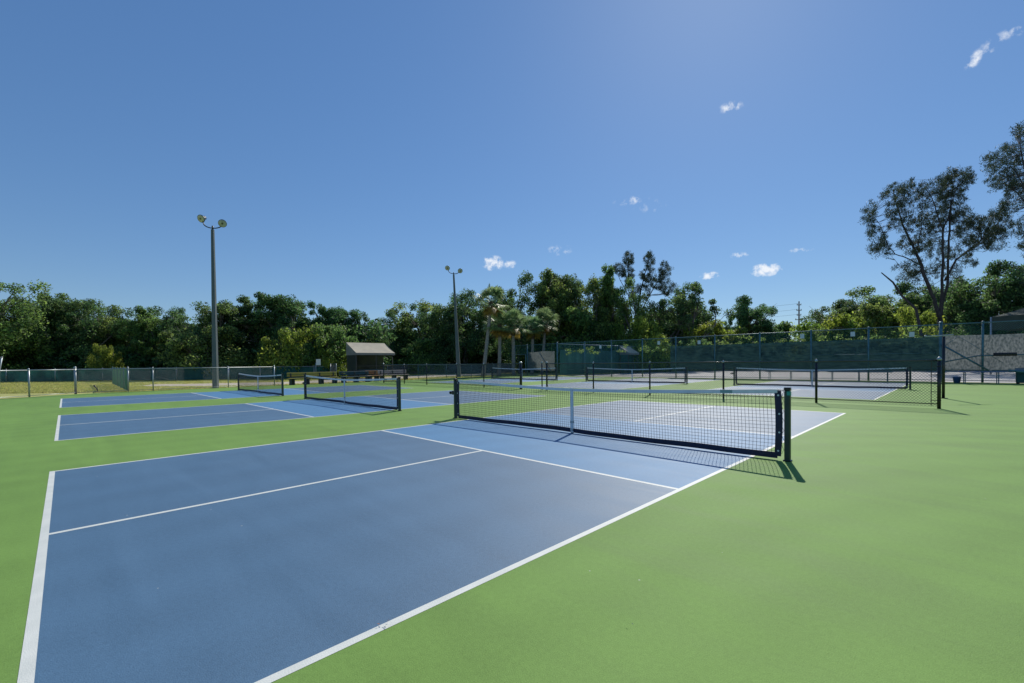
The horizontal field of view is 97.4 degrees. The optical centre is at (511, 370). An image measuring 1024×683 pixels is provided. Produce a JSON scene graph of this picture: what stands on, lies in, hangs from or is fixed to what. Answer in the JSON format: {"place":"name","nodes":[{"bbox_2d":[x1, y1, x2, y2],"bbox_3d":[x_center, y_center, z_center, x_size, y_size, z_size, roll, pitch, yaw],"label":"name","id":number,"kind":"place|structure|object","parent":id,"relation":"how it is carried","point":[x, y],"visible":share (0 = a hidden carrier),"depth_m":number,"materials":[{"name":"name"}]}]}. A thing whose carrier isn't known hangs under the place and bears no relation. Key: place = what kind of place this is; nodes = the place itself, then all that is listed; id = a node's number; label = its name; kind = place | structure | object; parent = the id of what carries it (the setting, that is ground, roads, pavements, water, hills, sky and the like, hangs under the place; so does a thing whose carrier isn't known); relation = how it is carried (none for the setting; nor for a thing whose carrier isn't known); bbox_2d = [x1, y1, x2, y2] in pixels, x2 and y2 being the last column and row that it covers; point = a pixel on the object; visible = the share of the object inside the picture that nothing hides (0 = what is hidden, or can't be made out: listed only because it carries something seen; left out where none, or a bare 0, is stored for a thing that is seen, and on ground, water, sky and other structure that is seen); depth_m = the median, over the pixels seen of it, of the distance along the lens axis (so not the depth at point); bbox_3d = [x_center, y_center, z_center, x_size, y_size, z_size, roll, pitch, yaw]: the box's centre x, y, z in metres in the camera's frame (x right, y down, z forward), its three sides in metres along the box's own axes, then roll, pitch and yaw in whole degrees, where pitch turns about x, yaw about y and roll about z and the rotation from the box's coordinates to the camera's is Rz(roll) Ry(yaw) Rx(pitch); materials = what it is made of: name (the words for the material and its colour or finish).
{"place":"outdoors","nodes":[
{"label":"outdoors","id":0,"kind":"place"},
{"bbox_2d":[142,373,496,386],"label":"sandy path","id":1,"kind":"structure","parent":0,"point":[209,384],"depth_m":34.18,"materials":[{"name":"beige sand"}]},
{"bbox_2d":[346,342,394,377],"bbox_3d":[-13.838,-1.061,44.190,4.092,3.480,2.094,-2,1,-45],"label":"canvas shelter","id":2,"kind":"object","parent":1,"relation":"on","point":[363,356],"visible":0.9,"depth_m":44.27,"materials":[{"name":"fabric"}]},
{"bbox_2d":[0,368,989,398],"bbox_3d":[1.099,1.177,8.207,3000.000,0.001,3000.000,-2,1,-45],"label":"ground","id":3,"kind":"structure","parent":0,"point":[10,395],"depth_m":27.84,"materials":[{"name":"green plant"}]},
{"bbox_2d":[0,294,63,369],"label":"broadleaf tree","id":4,"kind":"object","parent":3,"relation":"on","point":[15,297],"visible":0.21,"depth_m":48.01,"materials":[{"name":"green plant"}]},
{"bbox_2d":[0,279,75,369],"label":"broadleaf tree","id":5,"kind":"object","parent":3,"relation":"on","point":[9,333],"visible":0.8,"depth_m":46.16,"materials":[{"name":"green plant"}]},
{"bbox_2d":[0,368,75,397],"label":"chain link fence","id":6,"kind":"object","parent":3,"relation":"on","point":[28,379],"visible":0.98,"depth_m":20.37,"materials":[{"name":"metal"}]},
{"bbox_2d":[5,292,70,368],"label":"broadleaf tree","id":7,"kind":"object","parent":3,"relation":"on","point":[63,295],"visible":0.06,"depth_m":51.92,"materials":[{"name":"green plant"}]},
{"bbox_2d":[22,296,117,368],"bbox_3d":[-50.144,-3.621,51.057,7.687,9.876,8.342,0,1,30],"label":"broadleaf tree","id":8,"kind":"object","parent":3,"relation":"on","point":[57,315],"visible":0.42,"depth_m":49.94,"materials":[{"name":"green plant"}]},
{"bbox_2d":[36,302,136,368],"bbox_3d":[-46.638,-3.082,49.870,8.634,8.916,8.938,-1,1,-26],"label":"broadleaf tree","id":9,"kind":"object","parent":3,"relation":"on","point":[79,334],"visible":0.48,"depth_m":49.10,"materials":[{"name":"green plant"}]},
{"bbox_2d":[85,343,125,368],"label":"shrub","id":10,"kind":"object","parent":3,"relation":"on","point":[106,359],"visible":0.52,"depth_m":45.27,"materials":[{"name":"green plant"}]},
{"bbox_2d":[70,304,161,355],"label":"broadleaf tree","id":11,"kind":"object","parent":3,"relation":"on","point":[106,321],"visible":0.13,"depth_m":50.60,"materials":[{"name":"green plant"}]},
{"bbox_2d":[112,367,127,389],"bbox_3d":[-25.769,0.389,29.468,0.084,1.376,15.048,-2,1,-44],"label":"chain link fence","id":12,"kind":"object","parent":3,"relation":"on","point":[116,374],"visible":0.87,"depth_m":28.14,"materials":[{"name":"green fabric"}]},
{"bbox_2d":[114,305,166,367],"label":"broadleaf tree","id":13,"kind":"object","parent":3,"relation":"on","point":[143,336],"visible":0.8,"depth_m":49.42,"materials":[{"name":"green plant"}]},
{"bbox_2d":[0,366,344,381],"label":"chain link fence","id":14,"kind":"object","parent":3,"relation":"on","point":[167,375],"visible":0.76,"depth_m":43.02,"materials":[{"name":"metal"}]},
{"bbox_2d":[73,365,274,393],"bbox_3d":[-18.633,0.368,25.818,0.125,1.386,9.362,0,1,44],"label":"chain link fence","id":15,"kind":"object","parent":3,"relation":"on","point":[127,384],"visible":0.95,"depth_m":24.70,"materials":[{"name":"metal"}]},
{"bbox_2d":[149,306,223,366],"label":"broadleaf tree","id":16,"kind":"object","parent":3,"relation":"on","point":[174,322],"visible":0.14,"depth_m":48.86,"materials":[{"name":"green plant"}]},
{"bbox_2d":[154,324,262,379],"bbox_3d":[-31.077,-1.647,46.643,8.742,6.284,9.997,-1,1,1],"label":"shrub","id":17,"kind":"object","parent":3,"relation":"on","point":[187,343],"visible":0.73,"depth_m":44.72,"materials":[{"name":"green plant"}]},
{"bbox_2d":[197,215,226,387],"bbox_3d":[-17.902,-4.137,27.087,1.658,10.392,0.472,-1,1,-6],"label":"light pole","id":18,"kind":"object","parent":3,"relation":"on","point":[221,223],"visible":1,"depth_m":27.00,"materials":[{"name":"metal"}]},
{"bbox_2d":[178,299,259,368],"bbox_3d":[-31.864,-3.304,49.853,7.867,8.789,8.538,-1,1,-16],"label":"broadleaf tree","id":19,"kind":"object","parent":3,"relation":"on","point":[224,310],"visible":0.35,"depth_m":48.95,"materials":[{"name":"green plant"}]},
{"bbox_2d":[211,294,275,349],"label":"broadleaf tree","id":20,"kind":"object","parent":3,"relation":"on","point":[244,300],"visible":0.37,"depth_m":50.50,"materials":[{"name":"green plant"}]},
{"bbox_2d":[0,374,513,393],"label":"grass","id":21,"kind":"structure","parent":3,"relation":"on","point":[66,389],"depth_m":32.05,"materials":[{"name":"green plant"}]},
{"bbox_2d":[244,291,310,364],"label":"broadleaf tree","id":22,"kind":"object","parent":3,"relation":"on","point":[285,312],"visible":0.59,"depth_m":49.90,"materials":[{"name":"green plant"}]},
{"bbox_2d":[249,324,330,372],"bbox_3d":[-22.497,-1.513,46.470,7.429,6.592,6.958,0,1,32],"label":"shrub","id":23,"kind":"object","parent":3,"relation":"on","point":[290,344],"visible":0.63,"depth_m":45.06,"materials":[{"name":"green plant"}]},
{"bbox_2d":[295,300,327,344],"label":"broadleaf tree","id":24,"kind":"object","parent":3,"relation":"on","point":[312,305],"visible":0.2,"depth_m":53.06,"materials":[{"name":"green plant"}]},
{"bbox_2d":[287,322,358,377],"bbox_3d":[-19.448,-1.864,47.092,8.239,6.474,7.204,-1,1,-5],"label":"shrub","id":25,"kind":"object","parent":3,"relation":"on","point":[334,336],"visible":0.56,"depth_m":45.10,"materials":[{"name":"green plant"}]},
{"bbox_2d":[312,348,346,377],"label":"shrub","id":26,"kind":"object","parent":3,"relation":"on","point":[343,365],"visible":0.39,"depth_m":44.72,"materials":[{"name":"green plant"}]},
{"bbox_2d":[314,306,362,339],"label":"broadleaf tree","id":27,"kind":"object","parent":3,"relation":"on","point":[335,316],"visible":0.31,"depth_m":53.08,"materials":[{"name":"green plant"}]},
{"bbox_2d":[349,310,390,345],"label":"broadleaf tree","id":28,"kind":"object","parent":3,"relation":"on","point":[364,315],"visible":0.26,"depth_m":54.43,"materials":[{"name":"green plant"}]},
{"bbox_2d":[377,311,423,364],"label":"broadleaf tree","id":29,"kind":"object","parent":3,"relation":"on","point":[394,344],"visible":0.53,"depth_m":61.87,"materials":[{"name":"green plant"}]},
{"bbox_2d":[1,307,803,374],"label":"undergrowth","id":30,"kind":"object","parent":3,"relation":"on","point":[65,362],"visible":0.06,"depth_m":51.35,"materials":[{"name":"green plant"}]},
{"bbox_2d":[613,250,678,321],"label":"casuarina pine","id":31,"kind":"object","parent":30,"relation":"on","point":[645,278],"visible":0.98,"depth_m":61.54,"materials":[{"name":"green plant"}]},
{"bbox_2d":[384,298,442,356],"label":"broadleaf tree","id":32,"kind":"object","parent":3,"relation":"on","point":[406,317],"visible":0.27,"depth_m":63.52,"materials":[{"name":"green plant"}]},
{"bbox_2d":[399,338,447,373],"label":"shrub","id":33,"kind":"object","parent":3,"relation":"on","point":[413,351],"visible":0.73,"depth_m":57.59,"materials":[{"name":"green plant"}]},
{"bbox_2d":[406,296,473,363],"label":"broadleaf tree","id":34,"kind":"object","parent":3,"relation":"on","point":[436,328],"visible":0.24,"depth_m":60.44,"materials":[{"name":"green plant"}]},
{"bbox_2d":[387,363,511,374],"bbox_3d":[-7.564,-0.291,57.269,15.980,1.296,1.648,-1,1,-11],"label":"chain link fence","id":35,"kind":"object","parent":3,"relation":"on","point":[465,366],"visible":0.4,"depth_m":57.62,"materials":[{"name":"metal"}]},
{"bbox_2d":[445,266,462,376],"bbox_3d":[-5.480,-4.696,42.920,1.658,10.642,0.478,-1,1,-6],"label":"light pole","id":36,"kind":"object","parent":3,"relation":"on","point":[460,270],"visible":0.98,"depth_m":42.80,"materials":[{"name":"metal"}]},
{"bbox_2d":[420,289,497,367],"bbox_3d":[-6.421,-4.992,59.832,10.416,12.096,9.524,0,1,30],"label":"broadleaf tree","id":37,"kind":"object","parent":3,"relation":"on","point":[473,343],"visible":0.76,"depth_m":59.14,"materials":[{"name":"green plant"}]},
{"bbox_2d":[449,292,515,363],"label":"broadleaf tree","id":38,"kind":"object","parent":3,"relation":"on","point":[477,359],"visible":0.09,"depth_m":61.93,"materials":[{"name":"green plant"}]},
{"bbox_2d":[472,283,511,376],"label":"cabbage palm","id":39,"kind":"object","parent":3,"relation":"on","point":[495,292],"visible":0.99,"depth_m":43.84,"materials":[{"name":"green plant"}]},
{"bbox_2d":[481,310,515,375],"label":"cabbage palm","id":40,"kind":"object","parent":3,"relation":"on","point":[500,332],"visible":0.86,"depth_m":44.83,"materials":[{"name":"green plant"}]},
{"bbox_2d":[496,307,530,375],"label":"cabbage palm","id":41,"kind":"object","parent":3,"relation":"on","point":[516,315],"visible":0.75,"depth_m":45.72,"materials":[{"name":"green plant"}]},
{"bbox_2d":[480,270,561,372],"bbox_3d":[1.216,-5.940,57.950,10.550,14.136,9.646,-1,1,-1],"label":"broadleaf tree","id":42,"kind":"object","parent":3,"relation":"on","point":[525,298],"visible":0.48,"depth_m":57.26,"materials":[{"name":"green plant"}]},
{"bbox_2d":[519,315,547,373],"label":"cabbage palm","id":43,"kind":"object","parent":3,"relation":"on","point":[532,334],"visible":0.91,"depth_m":49.76,"materials":[{"name":"green plant"}]},
{"bbox_2d":[535,306,559,373],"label":"cabbage palm","id":44,"kind":"object","parent":3,"relation":"on","point":[544,314],"visible":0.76,"depth_m":51.52,"materials":[{"name":"green plant"}]},
{"bbox_2d":[529,267,581,368],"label":"broadleaf tree","id":45,"kind":"object","parent":3,"relation":"on","point":[559,302],"visible":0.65,"depth_m":57.73,"materials":[{"name":"green plant"}]},
{"bbox_2d":[551,273,586,340],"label":"broadleaf tree","id":46,"kind":"object","parent":3,"relation":"on","point":[575,287],"visible":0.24,"depth_m":60.35,"materials":[{"name":"green plant"}]},
{"bbox_2d":[537,305,623,372],"bbox_3d":[9.203,-3.477,56.671,10.325,9.278,11.808,-2,1,-41],"label":"shrub","id":47,"kind":"object","parent":3,"relation":"on","point":[578,316],"visible":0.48,"depth_m":55.66,"materials":[{"name":"green plant"}]},
{"bbox_2d":[571,273,617,349],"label":"broadleaf tree","id":48,"kind":"object","parent":3,"relation":"on","point":[589,301],"visible":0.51,"depth_m":57.44,"materials":[{"name":"green plant"}]},
{"bbox_2d":[584,263,627,350],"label":"broadleaf tree","id":49,"kind":"object","parent":3,"relation":"on","point":[606,281],"visible":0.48,"depth_m":57.94,"materials":[{"name":"green plant"}]},
{"bbox_2d":[560,344,678,374],"bbox_3d":[13.795,-1.388,52.416,26.206,3.176,0.233,-2,1,-45],"label":"tall chain link fence","id":50,"kind":"object","parent":3,"relation":"on","point":[602,358],"visible":0.38,"depth_m":46.95,"materials":[{"name":"green fabric"}]},
{"bbox_2d":[596,276,655,347],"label":"broadleaf tree","id":51,"kind":"object","parent":3,"relation":"on","point":[623,309],"visible":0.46,"depth_m":57.58,"materials":[{"name":"green plant"}]},
{"bbox_2d":[609,315,674,371],"bbox_3d":[16.540,-2.659,56.020,9.151,8.120,8.571,-2,1,-43],"label":"shrub","id":52,"kind":"object","parent":3,"relation":"on","point":[640,324],"visible":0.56,"depth_m":53.62,"materials":[{"name":"green plant"}]},
{"bbox_2d":[628,282,695,370],"bbox_3d":[20.838,-5.564,62.122,9.001,12.186,8.695,0,1,26],"label":"broadleaf tree","id":53,"kind":"object","parent":3,"relation":"on","point":[658,313],"visible":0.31,"depth_m":59.73,"materials":[{"name":"green plant"}]},
{"bbox_2d":[656,324,712,370],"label":"shrub","id":54,"kind":"object","parent":3,"relation":"on","point":[700,331],"visible":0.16,"depth_m":58.36,"materials":[{"name":"green plant"}]},
{"bbox_2d":[661,281,734,370],"bbox_3d":[22.571,-5.679,57.630,9.668,11.922,6.601,-1,1,-15],"label":"broadleaf tree","id":55,"kind":"object","parent":3,"relation":"on","point":[693,304],"visible":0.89,"depth_m":56.87,"materials":[{"name":"green plant"}]},
{"bbox_2d":[694,319,757,370],"bbox_3d":[27.969,-3.085,61.870,11.760,8.665,12.555,0,1,33],"label":"shrub","id":56,"kind":"object","parent":3,"relation":"on","point":[718,328],"visible":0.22,"depth_m":59.09,"materials":[{"name":"green plant"}]},
{"bbox_2d":[725,294,789,369],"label":"broadleaf tree","id":57,"kind":"object","parent":3,"relation":"on","point":[744,314],"visible":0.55,"depth_m":60.47,"materials":[{"name":"green plant"}]},
{"bbox_2d":[515,320,1023,382],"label":"tall chain link fence","id":58,"kind":"object","parent":3,"relation":"on","point":[983,352],"visible":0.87,"depth_m":26.99,"materials":[{"name":"green fabric"}]},
{"bbox_2d":[565,324,921,354],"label":"vines","id":59,"kind":"object","parent":58,"relation":"attached to","point":[741,342],"visible":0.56,"depth_m":31.85,"materials":[{"name":"green plant"}]},
{"bbox_2d":[789,318,859,369],"bbox_3d":[37.584,-2.738,54.922,9.916,7.699,9.288,0,1,10],"label":"shrub","id":60,"kind":"object","parent":3,"relation":"on","point":[809,326],"visible":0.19,"depth_m":53.56,"materials":[{"name":"green plant"}]},
{"bbox_2d":[796,299,863,340],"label":"broadleaf tree","id":61,"kind":"object","parent":3,"relation":"on","point":[841,305],"visible":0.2,"depth_m":58.95,"materials":[{"name":"green plant"}]},
{"bbox_2d":[821,311,899,339],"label":"shrub","id":62,"kind":"object","parent":3,"relation":"on","point":[832,322],"visible":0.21,"depth_m":52.41,"materials":[{"name":"green plant"}]},
{"bbox_2d":[835,302,919,339],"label":"shrub","id":63,"kind":"object","parent":3,"relation":"on","point":[872,313],"visible":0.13,"depth_m":51.28,"materials":[{"name":"green plant"}]},
{"bbox_2d":[828,285,928,320],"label":"broadleaf tree","id":64,"kind":"object","parent":3,"relation":"on","point":[867,290],"visible":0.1,"depth_m":60.55,"materials":[{"name":"green plant"}]},
{"bbox_2d":[867,281,949,331],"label":"broadleaf tree","id":65,"kind":"object","parent":3,"relation":"on","point":[904,288],"visible":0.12,"depth_m":59.06,"materials":[{"name":"green plant"}]},
{"bbox_2d":[874,306,946,370],"bbox_3d":[43.285,-2.820,47.993,7.842,8.119,7.346,-1,1,-4],"label":"shrub","id":66,"kind":"object","parent":3,"relation":"on","point":[906,316],"visible":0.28,"depth_m":47.19,"materials":[{"name":"green plant"}]},
{"bbox_2d":[858,166,1016,330],"bbox_3d":[44.214,-11.557,46.101,19.223,20.535,7.050,-1,1,0],"label":"casuarina pine","id":67,"kind":"object","parent":3,"relation":"on","point":[987,240],"visible":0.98,"depth_m":45.35,"materials":[{"name":"green plant"}]},
{"bbox_2d":[922,266,1023,334],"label":"broadleaf tree","id":68,"kind":"object","parent":3,"relation":"on","point":[948,312],"visible":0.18,"depth_m":50.75,"materials":[{"name":"green plant"}]},
{"bbox_2d":[937,259,1023,334],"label":"broadleaf tree","id":69,"kind":"object","parent":3,"relation":"on","point":[1004,296],"visible":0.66,"depth_m":45.15,"materials":[{"name":"green plant"}]},
{"bbox_2d":[979,120,1023,285],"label":"casuarina pine","id":70,"kind":"object","parent":3,"relation":"on","point":[1011,180],"visible":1,"depth_m":39.52,"materials":[{"name":"green plant"}]},
{"bbox_2d":[0,375,1023,682],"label":"court pavement","id":71,"kind":"structure","parent":0,"point":[870,543],"depth_m":2.92,"materials":[{"name":"green paint"}]},
{"bbox_2d":[62,385,404,407],"bbox_3d":[-12.175,1.044,21.576,13.410,0.001,6.096,-2,1,-45],"label":"court surface","id":72,"kind":"object","parent":71,"relation":"on","point":[93,401],"visible":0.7,"depth_m":18.69,"materials":[{"name":"blue concrete"}]},
{"bbox_2d":[196,389,325,398],"bbox_3d":[-12.175,1.044,21.576,4.268,0.001,6.096,-2,1,-45],"label":"kitchen surface","id":73,"kind":"object","parent":71,"relation":"on","point":[230,394],"visible":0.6,"depth_m":21.08,"materials":[{"name":"blue paint"}]},
{"bbox_2d":[237,373,283,395],"bbox_3d":[-12.235,0.572,21.622,0.092,0.945,7.146,-2,1,-45],"label":"pickleball net","id":74,"kind":"object","parent":73,"relation":"on","point":[269,379],"visible":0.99,"depth_m":20.95,"materials":[{"name":"fabric"}]},
{"bbox_2d":[58,390,539,439],"bbox_3d":[-5.539,1.090,14.892,13.410,0.001,6.096,-2,1,-45],"label":"court surface","id":75,"kind":"object","parent":71,"relation":"on","point":[103,426],"visible":0.8,"depth_m":11.53,"materials":[{"name":"blue paint"}]},
{"bbox_2d":[54,390,541,440],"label":"court lines","id":76,"kind":"object","parent":75,"relation":"on","point":[57,430],"visible":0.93,"depth_m":11.36,"materials":[{"name":"white paint"}]},
{"bbox_2d":[287,372,337,384],"bbox_3d":[-13.560,0.502,30.764,3.300,0.840,0.515,-2,1,-45],"label":"park bench","id":77,"kind":"object","parent":71,"relation":"on","point":[292,380],"visible":0.69,"depth_m":30.80,"materials":[{"name":"yellow paint"}]},
{"bbox_2d":[247,396,452,416],"bbox_3d":[-5.539,1.090,14.892,4.268,0.001,6.096,-2,1,-45],"label":"kitchen surface","id":78,"kind":"object","parent":71,"relation":"on","point":[313,408],"visible":0.8,"depth_m":14.18,"materials":[{"name":"blue concrete"}]},
{"bbox_2d":[302,374,401,410],"bbox_3d":[-5.598,0.618,14.938,0.092,0.945,7.146,-2,1,-45],"label":"pickleball net","id":79,"kind":"object","parent":78,"relation":"on","point":[397,382],"visible":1,"depth_m":14.26,"materials":[{"name":"fabric"}]},
{"bbox_2d":[339,371,370,382],"bbox_3d":[-11.501,0.436,33.089,2.300,0.840,0.515,-2,1,-45],"label":"park bench","id":80,"kind":"object","parent":71,"relation":"on","point":[342,373],"visible":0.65,"depth_m":33.06,"materials":[{"name":"brown paint"}]},
{"bbox_2d":[34,400,843,682],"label":"court surface","id":81,"kind":"object","parent":71,"relation":"on","point":[252,588],"visible":0.89,"depth_m":3.36,"materials":[{"name":"blue paint"}]},
{"bbox_2d":[17,400,845,682],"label":"court lines","id":82,"kind":"object","parent":81,"relation":"on","point":[26,673],"visible":0.89,"depth_m":2.83,"materials":[{"name":"white paint"}]},
{"bbox_2d":[383,362,521,388],"bbox_3d":[-4.277,0.175,26.797,0.155,1.406,13.531,-2,1,-45],"label":"chain link fence","id":83,"kind":"object","parent":71,"relation":"on","point":[456,364],"visible":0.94,"depth_m":26.00,"materials":[{"name":"black metal"}]},
{"bbox_2d":[438,376,603,383],"bbox_3d":[0.774,0.659,34.430,13.410,0.001,6.096,-2,1,-45],"label":"court surface","id":84,"kind":"object","parent":71,"relation":"on","point":[494,381],"visible":0.5,"depth_m":33.28,"materials":[{"name":"blue paint"}]},
{"bbox_2d":[484,378,567,380],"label":"kitchen surface","id":85,"kind":"object","parent":71,"relation":"on","point":[519,379],"visible":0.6,"depth_m":33.76,"materials":[{"name":"blue paint"}]},
{"bbox_2d":[491,367,557,380],"bbox_3d":[0.715,0.187,34.476,0.092,0.945,7.146,-2,1,-45],"label":"pickleball net","id":86,"kind":"object","parent":85,"relation":"on","point":[556,371],"visible":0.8,"depth_m":34.09,"materials":[{"name":"fabric"}]},
{"bbox_2d":[384,412,783,488],"bbox_3d":[1.098,1.137,8.207,4.268,0.001,6.096,-2,1,-45],"label":"kitchen surface","id":87,"kind":"object","parent":71,"relation":"on","point":[670,465],"visible":0.8,"depth_m":7.03,"materials":[{"name":"blue paint"}]},
{"bbox_2d":[449,378,792,461],"bbox_3d":[1.039,0.664,8.253,0.092,0.945,7.146,-2,1,-45],"label":"pickleball net","id":88,"kind":"object","parent":87,"relation":"on","point":[778,425],"visible":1,"depth_m":7.06,"materials":[{"name":"black fabric"}]},
{"bbox_2d":[527,378,718,388],"bbox_3d":[7.411,0.706,27.745,13.410,0.001,6.096,-2,1,-45],"label":"court surface","id":89,"kind":"object","parent":71,"relation":"on","point":[633,386],"visible":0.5,"depth_m":25.37,"materials":[{"name":"blue paint"}]},
{"bbox_2d":[575,380,690,384],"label":"kitchen surface","id":90,"kind":"object","parent":71,"relation":"on","point":[639,383],"visible":0.4,"depth_m":26.70,"materials":[{"name":"blue paint"}]},
{"bbox_2d":[583,367,687,383],"bbox_3d":[7.351,0.234,27.791,0.092,0.945,7.146,-2,1,-45],"label":"pickleball net","id":91,"kind":"object","parent":90,"relation":"on","point":[685,375],"visible":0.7,"depth_m":27.37,"materials":[{"name":"fabric"}]},
{"bbox_2d":[541,357,941,408],"bbox_3d":[6.165,0.268,16.280,0.095,1.366,13.588,-2,1,-45],"label":"chain link fence","id":92,"kind":"object","parent":71,"relation":"on","point":[938,377],"visible":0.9,"depth_m":13.76,"materials":[{"name":"black metal"}]},
{"bbox_2d":[711,381,905,399],"bbox_3d":[14.048,0.752,21.061,13.410,0.001,6.096,-2,1,-45],"label":"court surface","id":93,"kind":"object","parent":71,"relation":"on","point":[851,394],"visible":0.4,"depth_m":17.78,"materials":[{"name":"blue paint"}]},
{"bbox_2d":[734,384,893,391],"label":"kitchen surface","id":94,"kind":"object","parent":71,"relation":"on","point":[813,388],"visible":0.6,"depth_m":20.06,"materials":[{"name":"blue paint"}]},
{"bbox_2d":[730,367,911,389],"bbox_3d":[13.988,0.280,21.107,0.092,0.945,7.146,-2,1,-45],"label":"pickleball net","id":95,"kind":"object","parent":94,"relation":"on","point":[790,384],"visible":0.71,"depth_m":21.02,"materials":[{"name":"fabric"}]},
{"bbox_2d":[924,334,953,398],"bbox_3d":[13.658,-0.146,14.399,0.916,2.050,0.220,-1,1,0],"label":"tee post","id":96,"kind":"object","parent":71,"relation":"on","point":[943,367],"visible":0.92,"depth_m":14.37,"materials":[{"name":"black metal"}]},
{"bbox_2d":[0,0,1023,340],"label":"sky","id":97,"kind":"structure","parent":0,"point":[350,153],"materials":[{"name":"blue"}]},
{"bbox_2d":[574,369,1015,382],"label":"tennis court pavement","id":98,"kind":"structure","parent":0,"point":[704,373],"depth_m":36.34,"materials":[{"name":"grey concrete"}]},
{"bbox_2d":[619,346,638,372],"bbox_3d":[13.293,-1.271,50.898,2.272,3.030,1.194,-2,1,-45],"label":"canvas shelter","id":99,"kind":"object","parent":98,"relation":"on","point":[626,353],"visible":0.7,"depth_m":50.30,"materials":[{"name":"fabric"}]},
{"bbox_2d":[990,308,1023,374],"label":"grey canopy","id":100,"kind":"object","parent":98,"relation":"on","point":[1015,315],"visible":0.91,"depth_m":33.34,"materials":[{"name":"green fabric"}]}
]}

